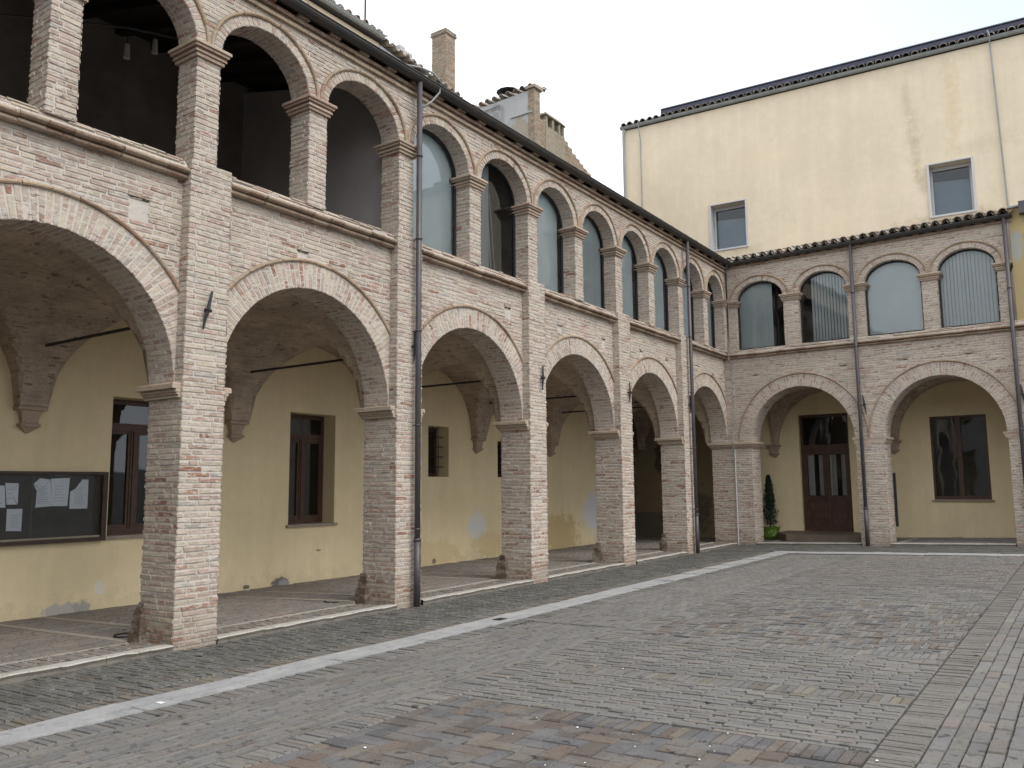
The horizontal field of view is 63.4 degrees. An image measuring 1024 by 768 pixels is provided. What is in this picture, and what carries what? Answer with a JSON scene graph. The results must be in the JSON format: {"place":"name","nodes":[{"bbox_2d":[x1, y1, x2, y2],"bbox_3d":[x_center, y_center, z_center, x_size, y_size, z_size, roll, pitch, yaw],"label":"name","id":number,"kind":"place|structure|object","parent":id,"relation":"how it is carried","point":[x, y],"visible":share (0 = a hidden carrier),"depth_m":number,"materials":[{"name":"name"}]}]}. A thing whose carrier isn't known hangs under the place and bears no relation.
{"place":"outdoors","nodes":[
{"label":"outdoors","id":0,"kind":"place"},
{"bbox_2d":[0,537,1016,673],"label":"corridor floor","id":1,"kind":"structure","parent":0,"point":[16,645],"depth_m":11.72,"materials":[{"name":"brick"}]},
{"bbox_2d":[113,632,128,637],"bbox_3d":[-4.443,2.892,9.543,0.278,0.017,0.278,-5,-9,34],"label":"floor cover","id":2,"kind":"object","parent":1,"relation":"on","point":[115,636],"visible":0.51,"depth_m":9.44,"materials":[{"name":"metal"}]},
{"bbox_2d":[0,537,1016,664],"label":"floor strip","id":3,"kind":"object","parent":1,"relation":"on","point":[651,550],"visible":0.49,"depth_m":12.39,"materials":[{"name":"grey stone"}]},
{"bbox_2d":[762,475,779,538],"bbox_3d":[7.443,3.537,23.945,0.569,1.852,0.561,-2,-7,13],"label":"potted conifer","id":4,"kind":"object","parent":1,"relation":"on","point":[770,531],"visible":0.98,"depth_m":23.83,"materials":[{"name":"plant"}]},
{"bbox_2d":[0,554,1023,767],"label":"court paving","id":5,"kind":"structure","parent":0,"point":[821,623],"depth_m":6.31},
{"bbox_2d":[0,545,1023,731],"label":"side paving","id":6,"kind":"structure","parent":0,"point":[35,700],"depth_m":9.06,"materials":[{"name":"grey stone"}]},
{"bbox_2d":[49,545,1023,767],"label":"ground","id":7,"kind":"structure","parent":0,"point":[886,735],"depth_m":5.70,"materials":[{"name":"grey stone"}]},
{"bbox_2d":[0,0,729,651],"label":"arcade wing","id":8,"kind":"structure","parent":7,"relation":"on","point":[294,290],"depth_m":12.86,"materials":[{"name":"beige brick"}]},
{"bbox_2d":[0,471,108,546],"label":"notice board","id":9,"kind":"object","parent":8,"relation":"attached to","point":[52,524],"visible":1,"depth_m":11.81,"materials":[{"name":"brown wood"}]},
{"bbox_2d":[0,486,4,507],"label":"notice paper","id":10,"kind":"object","parent":9,"relation":"attached to","point":[2,496],"visible":1,"depth_m":11.27,"materials":[{"name":"paper"}]},
{"bbox_2d":[5,483,18,504],"bbox_3d":[-6.860,1.503,11.347,0.022,0.296,0.178,-5,-9,34],"label":"notice paper","id":11,"kind":"object","parent":9,"relation":"attached to","point":[10,490],"visible":1,"depth_m":11.36,"materials":[{"name":"paper"}]},
{"bbox_2d":[6,509,21,530],"bbox_3d":[-6.829,1.868,11.364,0.014,0.306,0.202,-5,-9,34],"label":"notice paper","id":12,"kind":"object","parent":9,"relation":"attached to","point":[14,520],"visible":1,"depth_m":11.37,"materials":[{"name":"paper"}]},
{"bbox_2d":[34,478,51,507],"bbox_3d":[-6.626,1.537,11.697,0.022,0.409,0.269,-5,-9,34],"label":"notice paper","id":13,"kind":"object","parent":9,"relation":"attached to","point":[43,496],"visible":1,"depth_m":11.71,"materials":[{"name":"paper"}]},
{"bbox_2d":[51,478,69,505],"bbox_3d":[-6.491,1.550,11.887,0.015,0.404,0.271,-5,-9,34],"label":"notice paper","id":14,"kind":"object","parent":9,"relation":"attached to","point":[59,490],"visible":1,"depth_m":11.89,"materials":[{"name":"paper"}]},
{"bbox_2d":[69,480,88,508],"bbox_3d":[-6.333,1.611,12.121,0.014,0.423,0.265,-5,-9,34],"label":"notice paper","id":15,"kind":"object","parent":9,"relation":"attached to","point":[78,495],"visible":1,"depth_m":12.13,"materials":[{"name":"paper"}]},
{"bbox_2d":[0,13,228,50],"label":"ceiling pipe","id":16,"kind":"object","parent":8,"relation":"attached to","point":[93,24],"visible":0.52,"depth_m":11.11,"materials":[{"name":"metal"}]},
{"bbox_2d":[151,10,157,54],"bbox_3d":[-5.005,-4.973,11.641,0.090,0.690,0.086,-5,-9,34],"label":"hanging lamp","id":17,"kind":"object","parent":16,"relation":"hanging from","point":[154,51],"visible":0.93,"depth_m":11.59,"materials":[{"name":"metal"}]},
{"bbox_2d":[123,0,129,59],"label":"hanging lamp","id":18,"kind":"object","parent":8,"relation":"hanging from","point":[126,55],"visible":1,"depth_m":11.24,"materials":[{"name":"metal"}]},
{"bbox_2d":[105,399,148,539],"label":"window","id":19,"kind":"structure","parent":8,"relation":"in","point":[126,498],"depth_m":13.90,"materials":[{"name":"brown wood"}]},
{"bbox_2d":[286,414,337,527],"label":"window","id":20,"kind":"structure","parent":8,"relation":"in","point":[305,500],"depth_m":16.48,"materials":[{"name":"brown wood"}]},
{"bbox_2d":[302,0,387,46],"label":"roof","id":21,"kind":"structure","parent":8,"relation":"on","point":[347,18],"depth_m":18.25,"materials":[{"name":"ceramic"}]},
{"bbox_2d":[377,38,463,97],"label":"roof","id":22,"kind":"structure","parent":8,"relation":"on","point":[400,52],"depth_m":19.89,"materials":[{"name":"tile"}]},
{"bbox_2d":[412,129,455,256],"bbox_3d":[-1.365,-3.177,13.467,0.098,2.112,1.447,-5,-9,34],"label":"arched window","id":23,"kind":"structure","parent":8,"relation":"in","point":[438,231],"depth_m":13.70,"materials":[{"name":"glass"}]},
{"bbox_2d":[428,428,442,476],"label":"small window","id":24,"kind":"structure","parent":8,"relation":"in","point":[432,432],"depth_m":19.42,"materials":[{"name":"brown wood"}]},
{"bbox_2d":[430,28,456,91],"bbox_3d":[-1.844,-7.082,22.279,0.562,4.949,0.481,-5,-9,34],"label":"chimney stack","id":25,"kind":"object","parent":8,"relation":"on","point":[443,54],"visible":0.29,"depth_m":22.33,"materials":[{"name":"brick"}]},
{"bbox_2d":[480,163,515,277],"bbox_3d":[-0.400,-3.009,14.881,0.134,2.109,1.429,-5,-9,34],"label":"arched window","id":26,"kind":"structure","parent":8,"relation":"in","point":[485,240],"depth_m":14.85,"materials":[{"name":"glass"}]},
{"bbox_2d":[497,442,501,476],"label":"small window","id":27,"kind":"structure","parent":8,"relation":"in","point":[498,444],"depth_m":21.52,"materials":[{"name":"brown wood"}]},
{"bbox_2d":[473,83,548,145],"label":"gabled house","id":28,"kind":"structure","parent":8,"relation":"on","point":[516,109],"depth_m":24.84,"materials":[{"name":"paint"}]},
{"bbox_2d":[537,191,563,293],"bbox_3d":[0.601,-2.847,16.283,0.097,2.112,1.378,-5,-9,34],"label":"arched window","id":29,"kind":"structure","parent":8,"relation":"in","point":[547,222],"depth_m":16.53,"materials":[{"name":"glass"}]},
{"bbox_2d":[540,119,590,175],"bbox_3d":[2.072,-5.430,26.688,0.501,4.686,5.054,-5,-9,34],"label":"brick flank","id":30,"kind":"object","parent":8,"relation":"on","point":[571,158],"visible":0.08,"depth_m":26.08,"materials":[{"name":"beige brick"}]},
{"bbox_2d":[540,112,565,159],"bbox_3d":[1.035,-7.477,25.644,0.810,1.710,1.200,-5,-9,34],"label":"chimney pot","id":31,"kind":"object","parent":30,"relation":"on","point":[554,137],"visible":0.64,"depth_m":25.42,"materials":[{"name":"brick"}]},
{"bbox_2d":[582,215,604,308],"bbox_3d":[1.572,-2.680,17.693,0.122,2.112,1.399,-5,-9,34],"label":"arched window","id":32,"kind":"structure","parent":8,"relation":"in","point":[593,281],"depth_m":17.98,"materials":[{"name":"glass"}]},
{"bbox_2d":[622,235,638,320],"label":"arched window","id":33,"kind":"structure","parent":8,"relation":"in","point":[627,260],"depth_m":19.39,"materials":[{"name":"glass"}]},
{"bbox_2d":[654,252,668,330],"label":"arched window","id":34,"kind":"structure","parent":8,"relation":"in","point":[658,277],"depth_m":20.80,"materials":[{"name":"glass"}]},
{"bbox_2d":[683,268,694,340],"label":"arched window","id":35,"kind":"structure","parent":8,"relation":"in","point":[685,308],"depth_m":22.17,"materials":[{"name":"glass"}]},
{"bbox_2d":[707,281,714,347],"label":"arched window","id":36,"kind":"structure","parent":8,"relation":"in","point":[708,306],"depth_m":23.50,"materials":[{"name":"glass"}]},
{"bbox_2d":[0,542,1015,684],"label":"kerb","id":37,"kind":"structure","parent":7,"relation":"on","point":[41,671],"depth_m":10.51,"materials":[{"name":"stone"}]},
{"bbox_2d":[0,551,1023,746],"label":"stone band","id":38,"kind":"object","parent":7,"relation":"on","point":[67,722],"visible":1,"depth_m":7.73,"materials":[{"name":"grey stone"}]},
{"bbox_2d":[493,618,610,626],"bbox_3d":[0.407,2.805,9.666,1.670,0.047,0.460,-5,-9,34],"label":"drain cover","id":39,"kind":"object","parent":38,"relation":"on","point":[534,621],"visible":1,"depth_m":9.93,"materials":[{"name":"metal"}]},
{"bbox_2d":[632,208,1023,546],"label":"arcade wing","id":40,"kind":"structure","parent":7,"relation":"on","point":[857,375],"depth_m":22.13,"materials":[{"name":"beige brick"}]},
{"bbox_2d":[635,473,661,511],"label":"wall panel","id":41,"kind":"structure","parent":40,"relation":"attached to","point":[648,493],"depth_m":27.36,"materials":[{"name":"brown wood"}]},
{"bbox_2d":[738,282,784,349],"bbox_3d":[6.995,-1.979,23.198,1.337,1.987,0.097,-6,-9,37],"label":"arched window","id":42,"kind":"structure","parent":40,"relation":"in","point":[755,313],"depth_m":23.33,"materials":[{"name":"glass"}]},
{"bbox_2d":[804,451,829,530],"bbox_3d":[8.932,3.127,24.293,0.627,2.318,0.168,-6,-9,37],"label":"door","id":43,"kind":"structure","parent":40,"relation":"in","point":[817,508],"depth_m":24.29,"materials":[{"name":"brown wood"}]},
{"bbox_2d":[800,272,849,342],"bbox_3d":[8.399,-2.119,22.160,1.314,1.987,0.114,-6,-9,37],"label":"arched window","id":44,"kind":"structure","parent":40,"relation":"in","point":[819,307],"depth_m":22.15,"materials":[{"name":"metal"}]},
{"bbox_2d":[825,450,851,531],"bbox_3d":[9.458,3.080,23.943,0.627,2.318,0.099,-6,-9,37],"label":"door","id":45,"kind":"structure","parent":40,"relation":"in","point":[840,518],"depth_m":23.92,"materials":[{"name":"brown wood"}]},
{"bbox_2d":[865,261,924,335],"bbox_3d":[9.762,-2.257,21.131,1.368,1.987,0.098,-6,-9,37],"label":"arched window","id":46,"kind":"structure","parent":40,"relation":"in","point":[894,301],"depth_m":21.17,"materials":[{"name":"glass"}]},
{"bbox_2d":[892,473,898,525],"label":"wall panel","id":47,"kind":"structure","parent":40,"relation":"attached to","point":[895,499],"depth_m":22.81,"materials":[{"name":"metal"}]},
{"bbox_2d":[929,414,994,501],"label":"window","id":48,"kind":"structure","parent":40,"relation":"in","point":[959,443],"depth_m":23.09,"materials":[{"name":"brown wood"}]},
{"bbox_2d":[938,249,1000,327],"bbox_3d":[11.104,-2.391,20.139,1.278,1.986,0.113,-6,-9,37],"label":"arched window","id":49,"kind":"structure","parent":40,"relation":"in","point":[979,258],"depth_m":20.16,"materials":[{"name":"fabric"}]},
{"bbox_2d":[862,563,1023,767],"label":"soldier course","id":50,"kind":"object","parent":7,"relation":"on","point":[905,743],"visible":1,"depth_m":5.90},
{"bbox_2d":[335,0,1023,195],"label":"sky","id":51,"kind":"structure","parent":0,"point":[604,65],"materials":[{"name":"white"}]},
{"bbox_2d":[620,17,1023,358],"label":"tall house","id":52,"kind":"structure","parent":0,"point":[928,131],"depth_m":24.52,"materials":[{"name":"beige paint"}]},
{"bbox_2d":[709,198,748,251],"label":"window","id":53,"kind":"structure","parent":52,"relation":"in","point":[728,226],"depth_m":26.53,"materials":[{"name":"grey glass"}]},
{"bbox_2d":[926,156,976,217],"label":"window","id":54,"kind":"structure","parent":52,"relation":"in","point":[951,189],"depth_m":23.32,"materials":[{"name":"grey glass"}]},
{"bbox_2d":[1007,200,1023,319],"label":"yellow wall","id":55,"kind":"structure","parent":0,"point":[1016,224],"depth_m":19.39,"materials":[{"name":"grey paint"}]}
]}

